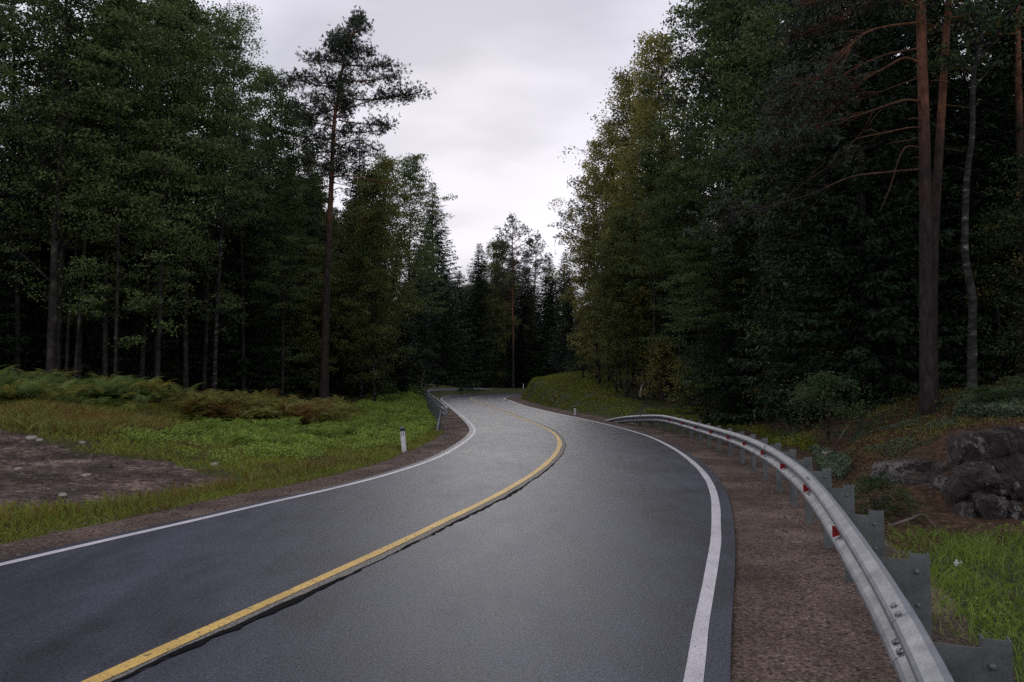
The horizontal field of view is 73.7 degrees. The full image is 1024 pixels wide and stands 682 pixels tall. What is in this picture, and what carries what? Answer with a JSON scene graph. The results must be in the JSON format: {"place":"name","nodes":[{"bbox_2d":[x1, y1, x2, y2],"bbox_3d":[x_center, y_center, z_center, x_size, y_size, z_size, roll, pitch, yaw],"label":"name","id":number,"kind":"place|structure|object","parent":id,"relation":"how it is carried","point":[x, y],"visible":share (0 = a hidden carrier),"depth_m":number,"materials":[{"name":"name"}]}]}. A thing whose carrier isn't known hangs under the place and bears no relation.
{"place":"outdoors","nodes":[
{"label":"outdoors","id":0,"kind":"place"},
{"bbox_2d":[0,395,445,543],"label":"grass","id":1,"kind":"structure","parent":0,"point":[388,452],"depth_m":13.99,"materials":[{"name":"plant"}]},
{"bbox_2d":[0,393,734,681],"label":"road","id":2,"kind":"structure","parent":0,"point":[504,539],"depth_m":5.87,"materials":[{"name":"asphalt"}]},
{"bbox_2d":[0,0,1003,335],"label":"sky","id":3,"kind":"structure","parent":0,"point":[516,83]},
{"bbox_2d":[0,362,1023,681],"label":"ground","id":4,"kind":"structure","parent":0,"point":[940,512],"depth_m":12.03,"materials":[{"name":"soil"}]},
{"bbox_2d":[0,156,41,374],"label":"spruce tree","id":5,"kind":"object","parent":4,"relation":"on","point":[10,339],"visible":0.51,"depth_m":27.85,"materials":[{"name":"green plant"}]},
{"bbox_2d":[0,0,70,282],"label":"aspen tree","id":6,"kind":"object","parent":4,"relation":"on","point":[20,46],"visible":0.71,"depth_m":25.32,"materials":[{"name":"green plant"}]},
{"bbox_2d":[0,0,90,373],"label":"aspen tree","id":7,"kind":"object","parent":4,"relation":"on","point":[26,247],"visible":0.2,"depth_m":27.93,"materials":[{"name":"green plant"}]},
{"bbox_2d":[0,80,98,371],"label":"spruce tree","id":8,"kind":"object","parent":4,"relation":"on","point":[11,221],"visible":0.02,"depth_m":39.30,"materials":[{"name":"green plant"}]},
{"bbox_2d":[0,0,135,395],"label":"aspen tree","id":9,"kind":"object","parent":4,"relation":"on","point":[60,300],"visible":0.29,"depth_m":26.61,"materials":[{"name":"green plant"}]},
{"bbox_2d":[13,114,134,396],"bbox_3d":[-16.912,-3.097,26.547,3.342,10.789,3.413,0,-3,0],"label":"aspen tree","id":10,"kind":"object","parent":4,"relation":"on","point":[95,161],"visible":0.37,"depth_m":26.52,"materials":[{"name":"green plant"}]},
{"bbox_2d":[0,1,152,376],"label":"spruce tree","id":11,"kind":"object","parent":4,"relation":"on","point":[44,261],"visible":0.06,"depth_m":33.78,"materials":[{"name":"green plant"}]},
{"bbox_2d":[26,164,135,395],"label":"aspen tree","id":12,"kind":"object","parent":4,"relation":"on","point":[93,207],"visible":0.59,"depth_m":26.04,"materials":[{"name":"green plant"}]},
{"bbox_2d":[0,0,172,396],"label":"aspen tree","id":13,"kind":"object","parent":4,"relation":"on","point":[51,349],"visible":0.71,"depth_m":25.53,"materials":[{"name":"green plant"}]},
{"bbox_2d":[11,13,176,397],"bbox_3d":[-17.915,-5.808,29.483,7.114,16.676,6.702,-3,-5,21],"label":"aspen tree","id":14,"kind":"object","parent":4,"relation":"on","point":[85,318],"visible":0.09,"depth_m":28.76,"materials":[{"name":"green plant"}]},
{"bbox_2d":[0,22,191,398],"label":"spruce tree","id":15,"kind":"object","parent":4,"relation":"on","point":[93,340],"visible":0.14,"depth_m":33.05,"materials":[{"name":"green plant"}]},
{"bbox_2d":[0,364,203,410],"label":"bracken","id":16,"kind":"object","parent":4,"relation":"on","point":[33,383],"visible":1,"depth_m":22.08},
{"bbox_2d":[6,0,197,399],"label":"aspen tree","id":17,"kind":"object","parent":4,"relation":"on","point":[105,306],"visible":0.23,"depth_m":27.96,"materials":[{"name":"green plant"}]},
{"bbox_2d":[21,0,192,399],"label":"aspen tree","id":18,"kind":"object","parent":4,"relation":"on","point":[123,27],"visible":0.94,"depth_m":26.30,"materials":[{"name":"green plant"}]},
{"bbox_2d":[88,0,223,380],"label":"aspen tree","id":19,"kind":"object","parent":4,"relation":"on","point":[138,272],"visible":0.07,"depth_m":33.47,"materials":[{"name":"green plant"}]},
{"bbox_2d":[76,0,255,399],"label":"aspen tree","id":20,"kind":"object","parent":4,"relation":"on","point":[146,313],"visible":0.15,"depth_m":30.89,"materials":[{"name":"green plant"}]},
{"bbox_2d":[97,0,239,402],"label":"aspen tree","id":21,"kind":"object","parent":4,"relation":"on","point":[173,18],"visible":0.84,"depth_m":28.35,"materials":[{"name":"green plant"}]},
{"bbox_2d":[120,132,251,394],"bbox_3d":[-19.102,-5.468,39.446,8.438,18.287,7.911,-1,-4,17],"label":"spruce tree","id":22,"kind":"object","parent":4,"relation":"on","point":[176,367],"visible":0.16,"depth_m":38.53,"materials":[{"name":"green plant"}]},
{"bbox_2d":[113,0,270,398],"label":"aspen tree","id":23,"kind":"object","parent":4,"relation":"on","point":[205,54],"visible":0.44,"depth_m":30.70,"materials":[{"name":"green plant"}]},
{"bbox_2d":[0,392,443,543],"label":"tall dry grass","id":24,"kind":"structure","parent":4,"relation":"on","point":[42,415],"depth_m":15.80,"materials":[{"name":"plant"}]},
{"bbox_2d":[164,4,286,393],"bbox_3d":[-13.360,-6.503,31.226,6.003,19.056,5.407,0,-3,0],"label":"aspen tree","id":25,"kind":"object","parent":4,"relation":"on","point":[216,130],"visible":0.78,"depth_m":31.31,"materials":[{"name":"green plant"}]},
{"bbox_2d":[162,1,290,393],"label":"aspen tree","id":26,"kind":"object","parent":4,"relation":"on","point":[206,279],"visible":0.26,"depth_m":36.88,"materials":[{"name":"green plant"}]},
{"bbox_2d":[0,394,468,559],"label":"gravel shoulder","id":27,"kind":"object","parent":4,"relation":"on","point":[140,523],"visible":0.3,"depth_m":9.80},
{"bbox_2d":[200,1,268,395],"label":"aspen tree","id":28,"kind":"object","parent":4,"relation":"on","point":[243,379],"visible":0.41,"depth_m":38.66,"materials":[{"name":"green plant"}]},
{"bbox_2d":[166,112,315,398],"bbox_3d":[-15.826,-4.974,40.177,7.676,17.386,8.193,-1,-4,16],"label":"spruce tree","id":29,"kind":"object","parent":4,"relation":"on","point":[233,341],"visible":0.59,"depth_m":39.31,"materials":[{"name":"green plant"}]},
{"bbox_2d":[168,388,358,424],"bbox_3d":[-8.978,2.478,26.329,6.795,1.381,10.127,0,-3,0],"label":"dry bracken","id":30,"kind":"object","parent":4,"relation":"on","point":[264,405],"visible":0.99,"depth_m":23.56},
{"bbox_2d":[212,64,322,389],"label":"aspen tree","id":31,"kind":"object","parent":4,"relation":"on","point":[278,92],"visible":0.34,"depth_m":42.55,"materials":[{"name":"green plant"}]},
{"bbox_2d":[104,384,436,463],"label":"lush herbs","id":32,"kind":"object","parent":4,"relation":"on","point":[411,428],"visible":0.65,"depth_m":19.16,"materials":[{"name":"green plant"}]},
{"bbox_2d":[240,184,346,397],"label":"aspen tree","id":33,"kind":"object","parent":4,"relation":"on","point":[290,192],"visible":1,"depth_m":36.96,"materials":[{"name":"green plant"}]},
{"bbox_2d":[250,94,357,393],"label":"aspen tree","id":34,"kind":"object","parent":4,"relation":"on","point":[316,219],"visible":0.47,"depth_m":43.88,"materials":[{"name":"green plant"}]},
{"bbox_2d":[256,145,354,395],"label":"spruce tree","id":35,"kind":"object","parent":4,"relation":"on","point":[332,381],"visible":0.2,"depth_m":47.89,"materials":[{"name":"green plant"}]},
{"bbox_2d":[187,408,430,451],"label":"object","id":36,"kind":"object","parent":4,"relation":"on","point":[268,439],"visible":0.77,"depth_m":19.39,"materials":[{"name":"green plant"}]},
{"bbox_2d":[281,246,360,397],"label":"birch tree","id":37,"kind":"object","parent":4,"relation":"on","point":[306,311],"visible":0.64,"depth_m":42.91,"materials":[{"name":"green plant"}]},
{"bbox_2d":[269,5,436,402],"bbox_3d":[-8.878,-7.078,35.393,9.538,21.125,4.495,-1,-4,20],"label":"pine tree","id":38,"kind":"object","parent":4,"relation":"on","point":[342,45],"visible":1,"depth_m":35.40,"materials":[{"name":"green plant"}]},
{"bbox_2d":[309,127,412,394],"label":"spruce tree","id":39,"kind":"object","parent":4,"relation":"on","point":[357,169],"visible":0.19,"depth_m":52.04,"materials":[{"name":"green plant"}]},
{"bbox_2d":[319,166,417,400],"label":"birch tree","id":40,"kind":"object","parent":4,"relation":"on","point":[373,174],"visible":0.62,"depth_m":46.61,"materials":[{"name":"green plant"}]},
{"bbox_2d":[320,207,418,401],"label":"birch tree","id":41,"kind":"object","parent":4,"relation":"on","point":[370,216],"visible":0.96,"depth_m":43.94,"materials":[{"name":"green plant"}]},
{"bbox_2d":[332,150,430,394],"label":"birch tree","id":42,"kind":"object","parent":4,"relation":"on","point":[387,167],"visible":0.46,"depth_m":50.00,"materials":[{"name":"green plant"}]},
{"bbox_2d":[372,279,429,395],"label":"spruce tree","id":43,"kind":"object","parent":4,"relation":"on","point":[400,372],"visible":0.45,"depth_m":53.72,"materials":[{"name":"green plant"}]},
{"bbox_2d":[391,244,444,387],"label":"spruce tree","id":44,"kind":"object","parent":4,"relation":"on","point":[425,353],"visible":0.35,"depth_m":67.91,"materials":[{"name":"green plant"}]},
{"bbox_2d":[382,153,457,390],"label":"aspen tree","id":45,"kind":"object","parent":4,"relation":"on","point":[408,173],"visible":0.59,"depth_m":54.43,"materials":[{"name":"green plant"}]},
{"bbox_2d":[404,243,456,373],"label":"aspen tree","id":46,"kind":"object","parent":4,"relation":"on","point":[432,281],"visible":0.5,"depth_m":86.64,"materials":[{"name":"green plant"}]},
{"bbox_2d":[393,182,492,390],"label":"spruce tree","id":47,"kind":"object","parent":4,"relation":"on","point":[449,360],"visible":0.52,"depth_m":95.59,"materials":[{"name":"green plant"}]},
{"bbox_2d":[447,243,510,387],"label":"spruce tree","id":48,"kind":"object","parent":4,"relation":"on","point":[473,291],"visible":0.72,"depth_m":107.89,"materials":[{"name":"green plant"}]},
{"bbox_2d":[467,239,527,384],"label":"birch tree","id":49,"kind":"object","parent":4,"relation":"on","point":[497,264],"visible":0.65,"depth_m":112.01,"materials":[{"name":"green plant"}]},
{"bbox_2d":[0,418,1002,681],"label":"loose gravel","id":50,"kind":"structure","parent":4,"relation":"on","point":[184,474],"depth_m":10.10,"materials":[{"name":"gravel"}]},
{"bbox_2d":[0,365,1018,431],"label":"undergrowth","id":51,"kind":"object","parent":4,"relation":"on","point":[884,412],"visible":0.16,"depth_m":33.79,"materials":[{"name":"green plant"}]},
{"bbox_2d":[0,391,1023,679],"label":"fallen leaves","id":52,"kind":"object","parent":4,"relation":"on","point":[912,411],"depth_m":12.55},
{"bbox_2d":[485,212,549,387],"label":"pine tree","id":53,"kind":"object","parent":4,"relation":"on","point":[512,249],"visible":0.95,"depth_m":110.99,"materials":[{"name":"green plant"}]},
{"bbox_2d":[501,263,546,386],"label":"spruce tree","id":54,"kind":"object","parent":4,"relation":"on","point":[524,311],"visible":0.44,"depth_m":123.32,"materials":[{"name":"green plant"}]},
{"bbox_2d":[506,230,561,375],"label":"pine tree","id":55,"kind":"object","parent":4,"relation":"on","point":[537,261],"visible":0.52,"depth_m":120.86,"materials":[{"name":"green plant"}]},
{"bbox_2d":[514,258,561,386],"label":"spruce tree","id":56,"kind":"object","parent":4,"relation":"on","point":[543,311],"visible":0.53,"depth_m":117.75,"materials":[{"name":"green plant"}]},
{"bbox_2d":[524,252,578,384],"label":"spruce tree","id":57,"kind":"object","parent":4,"relation":"on","point":[555,313],"visible":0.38,"depth_m":115.61,"materials":[{"name":"green plant"}]},
{"bbox_2d":[541,272,594,374],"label":"spruce tree","id":58,"kind":"object","parent":4,"relation":"on","point":[569,325],"visible":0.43,"depth_m":84.02,"materials":[{"name":"green plant"}]},
{"bbox_2d":[547,168,613,378],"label":"tree","id":59,"kind":"object","parent":4,"relation":"on","point":[580,214],"visible":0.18,"depth_m":56.63,"materials":[{"name":"green plant"}]},
{"bbox_2d":[554,237,619,384],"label":"birch tree","id":60,"kind":"object","parent":4,"relation":"on","point":[585,325],"visible":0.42,"depth_m":50.07,"materials":[{"name":"green plant"}]},
{"bbox_2d":[548,116,647,381],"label":"birch tree","id":61,"kind":"object","parent":4,"relation":"on","point":[592,171],"visible":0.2,"depth_m":53.01,"materials":[{"name":"green plant"}]},
{"bbox_2d":[544,59,673,386],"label":"birch tree","id":62,"kind":"object","parent":4,"relation":"on","point":[624,107],"visible":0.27,"depth_m":48.25,"materials":[{"name":"green plant"}]},
{"bbox_2d":[580,248,644,392],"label":"aspen tree","id":63,"kind":"object","parent":4,"relation":"on","point":[607,316],"visible":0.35,"depth_m":44.27,"materials":[{"name":"green plant"}]},
{"bbox_2d":[581,273,646,388],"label":"birch tree","id":64,"kind":"object","parent":4,"relation":"on","point":[602,332],"visible":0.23,"depth_m":45.97,"materials":[{"name":"green plant"}]},
{"bbox_2d":[561,150,681,382],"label":"birch tree","id":65,"kind":"object","parent":4,"relation":"on","point":[597,219],"visible":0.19,"depth_m":49.78,"materials":[{"name":"green plant"}]},
{"bbox_2d":[578,206,671,397],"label":"birch tree","id":66,"kind":"object","parent":4,"relation":"on","point":[628,347],"visible":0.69,"depth_m":42.10,"materials":[{"name":"green plant"}]},
{"bbox_2d":[586,91,683,380],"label":"birch tree","id":67,"kind":"object","parent":4,"relation":"on","point":[621,138],"visible":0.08,"depth_m":48.11,"materials":[{"name":"green plant"}]},
{"bbox_2d":[608,141,706,400],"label":"aspen tree","id":68,"kind":"object","parent":4,"relation":"on","point":[649,165],"visible":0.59,"depth_m":39.50,"materials":[{"name":"green plant"}]},
{"bbox_2d":[600,28,714,392],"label":"birch tree","id":69,"kind":"object","parent":4,"relation":"on","point":[660,60],"visible":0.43,"depth_m":42.28,"materials":[{"name":"green plant"}]},
{"bbox_2d":[635,337,682,401],"bbox_3d":[8.140,1.476,37.245,2.935,3.829,3.252,0,-4,18],"label":"bush","id":70,"kind":"object","parent":4,"relation":"on","point":[657,351],"visible":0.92,"depth_m":37.04,"materials":[{"name":"green plant"}]},
{"bbox_2d":[623,159,729,403],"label":"aspen tree","id":71,"kind":"object","parent":4,"relation":"on","point":[674,203],"visible":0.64,"depth_m":35.70,"materials":[{"name":"green plant"}]},
{"bbox_2d":[631,108,733,399],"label":"spruce tree","id":72,"kind":"object","parent":4,"relation":"on","point":[689,333],"visible":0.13,"depth_m":40.65,"materials":[{"name":"green plant"}]},
{"bbox_2d":[627,0,768,383],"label":"aspen tree","id":73,"kind":"object","parent":4,"relation":"on","point":[672,113],"visible":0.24,"depth_m":35.01,"materials":[{"name":"green plant"}]},
{"bbox_2d":[667,340,734,406],"bbox_3d":[8.860,1.442,31.445,3.312,3.507,3.403,1,-4,-16],"label":"bush","id":74,"kind":"object","parent":4,"relation":"on","point":[683,359],"visible":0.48,"depth_m":31.43,"materials":[{"name":"green plant"}]},
{"bbox_2d":[655,221,760,423],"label":"aspen tree","id":75,"kind":"object","parent":4,"relation":"on","point":[703,250],"visible":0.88,"depth_m":26.90,"materials":[{"name":"green plant"}]},
{"bbox_2d":[641,2,788,396],"bbox_3d":[9.930,-7.522,31.238,8.062,21.045,7.750,0,-4,14],"label":"tree","id":76,"kind":"object","parent":4,"relation":"on","point":[681,49],"visible":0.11,"depth_m":31.91,"materials":[{"name":"green plant"}]},
{"bbox_2d":[634,0,797,408],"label":"aspen tree","id":77,"kind":"object","parent":4,"relation":"on","point":[714,64],"visible":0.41,"depth_m":29.79,"materials":[{"name":"green plant"}]},
{"bbox_2d":[674,198,789,427],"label":"spruce tree","id":78,"kind":"object","parent":4,"relation":"on","point":[741,405],"visible":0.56,"depth_m":26.84,"materials":[{"name":"green plant"}]},
{"bbox_2d":[671,0,804,347],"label":"aspen tree","id":79,"kind":"object","parent":4,"relation":"on","point":[748,18],"visible":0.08,"depth_m":28.92,"materials":[{"name":"green plant"}]},
{"bbox_2d":[683,0,816,264],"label":"pine tree","id":80,"kind":"object","parent":4,"relation":"on","point":[703,76],"visible":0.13,"depth_m":29.19,"materials":[{"name":"green plant"}]},
{"bbox_2d":[684,0,816,423],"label":"aspen tree","id":81,"kind":"object","parent":4,"relation":"on","point":[727,133],"visible":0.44,"depth_m":24.82,"materials":[{"name":"green plant"}]},
{"bbox_2d":[721,2,804,420],"bbox_3d":[9.173,-4.794,24.046,3.649,15.248,4.128,0,-3,0],"label":"aspen tree","id":82,"kind":"object","parent":4,"relation":"on","point":[767,58],"visible":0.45,"depth_m":24.37,"materials":[{"name":"green plant"}]},
{"bbox_2d":[506,396,1019,681],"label":"gravel shoulder","id":83,"kind":"object","parent":4,"relation":"on","point":[751,660],"visible":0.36,"depth_m":5.50},
{"bbox_2d":[605,414,1013,681],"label":"guardrail","id":84,"kind":"object","parent":83,"relation":"on","point":[895,594],"visible":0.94,"depth_m":3.54,"materials":[{"name":"metal"}]},
{"bbox_2d":[520,366,1023,459],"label":"grass","id":85,"kind":"structure","parent":4,"relation":"on","point":[554,381],"depth_m":38.39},
{"bbox_2d":[727,0,849,284],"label":"birch tree","id":86,"kind":"object","parent":4,"relation":"on","point":[780,12],"visible":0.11,"depth_m":25.19,"materials":[{"name":"green plant"}]},
{"bbox_2d":[738,296,840,414],"bbox_3d":[8.992,0.562,21.720,3.632,3.949,3.746,2,-4,-32],"label":"bush","id":87,"kind":"object","parent":4,"relation":"on","point":[774,357],"visible":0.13,"depth_m":21.29,"materials":[{"name":"green plant"}]},
{"bbox_2d":[677,0,948,416],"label":"pine tree","id":88,"kind":"object","parent":4,"relation":"on","point":[787,106],"visible":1,"depth_m":15.04,"materials":[{"name":"green plant"}]},
{"bbox_2d":[755,366,884,446],"bbox_3d":[7.155,1.476,15.588,2.340,1.884,2.264,1,-3,-14],"label":"bush","id":89,"kind":"object","parent":4,"relation":"on","point":[809,392],"visible":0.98,"depth_m":15.38,"materials":[{"name":"green plant"}]},
{"bbox_2d":[783,238,859,417],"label":"sapling","id":90,"kind":"object","parent":4,"relation":"on","point":[826,353],"visible":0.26,"depth_m":19.72,"materials":[{"name":"green plant"}]},
{"bbox_2d":[705,0,943,425],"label":"spruce tree","id":91,"kind":"object","parent":4,"relation":"on","point":[816,359],"visible":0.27,"depth_m":20.84,"materials":[{"name":"green plant"}]},
{"bbox_2d":[745,0,1012,419],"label":"spruce tree","id":92,"kind":"object","parent":4,"relation":"on","point":[863,224],"visible":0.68,"depth_m":18.74,"materials":[{"name":"green plant"}]},
{"bbox_2d":[840,471,937,522],"bbox_3d":[4.994,2.081,9.134,1.142,0.623,1.276,0,-3,7],"label":"bush","id":93,"kind":"object","parent":4,"relation":"on","point":[869,481],"visible":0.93,"depth_m":9.18,"materials":[{"name":"green plant"}]},
{"bbox_2d":[783,0,1014,387],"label":"spruce tree","id":94,"kind":"object","parent":4,"relation":"on","point":[912,67],"visible":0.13,"depth_m":20.21,"materials":[{"name":"green plant"}]},
{"bbox_2d":[869,457,950,490],"bbox_3d":[6.559,2.316,10.916,1.225,0.872,1.554,2,-4,-24],"label":"rock ledge","id":95,"kind":"object","parent":4,"relation":"on","point":[913,470],"visible":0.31,"depth_m":10.87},
{"bbox_2d":[809,383,1023,479],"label":"groundcover","id":96,"kind":"object","parent":4,"relation":"on","point":[1012,407],"visible":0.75,"depth_m":13.02,"materials":[{"name":"green plant"}]},
{"bbox_2d":[838,0,1013,383],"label":"spruce tree","id":97,"kind":"object","parent":4,"relation":"on","point":[962,131],"visible":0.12,"depth_m":20.72,"materials":[{"name":"green plant"}]},
{"bbox_2d":[851,0,1012,406],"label":"pine tree","id":98,"kind":"object","parent":4,"relation":"on","point":[938,157],"visible":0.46,"depth_m":16.12,"materials":[{"name":"brown plant"}]},
{"bbox_2d":[871,0,1023,393],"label":"birch tree","id":99,"kind":"object","parent":4,"relation":"on","point":[972,375],"visible":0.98,"depth_m":14.85,"materials":[{"name":"green plant"}]},
{"bbox_2d":[871,0,1023,385],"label":"spruce tree","id":100,"kind":"object","parent":4,"relation":"on","point":[957,207],"visible":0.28,"depth_m":19.19,"materials":[{"name":"green plant"}]},
{"bbox_2d":[902,4,1023,379],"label":"pine tree","id":101,"kind":"object","parent":4,"relation":"on","point":[1019,108],"visible":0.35,"depth_m":17.31,"materials":[{"name":"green plant"}]},
{"bbox_2d":[907,2,1023,383],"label":"spruce tree","id":102,"kind":"object","parent":4,"relation":"on","point":[1012,174],"visible":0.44,"depth_m":18.31,"materials":[{"name":"green plant"}]},
{"bbox_2d":[942,425,1023,519],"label":"rock outcrop","id":103,"kind":"object","parent":4,"relation":"on","point":[985,479],"visible":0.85,"depth_m":9.40,"materials":[{"name":"stone"}]},
{"bbox_2d":[956,203,1023,382],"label":"sapling","id":104,"kind":"object","parent":4,"relation":"on","point":[991,292],"visible":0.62,"depth_m":17.23,"materials":[{"name":"green plant"}]},
{"bbox_2d":[966,153,1023,369],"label":"sapling","id":105,"kind":"object","parent":4,"relation":"on","point":[1008,270],"visible":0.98,"depth_m":16.42,"materials":[{"name":"green plant"}]},
{"bbox_2d":[884,520,1023,681],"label":"ditch grass","id":106,"kind":"structure","parent":0,"point":[957,549],"depth_m":6.35,"materials":[{"name":"green plant"}]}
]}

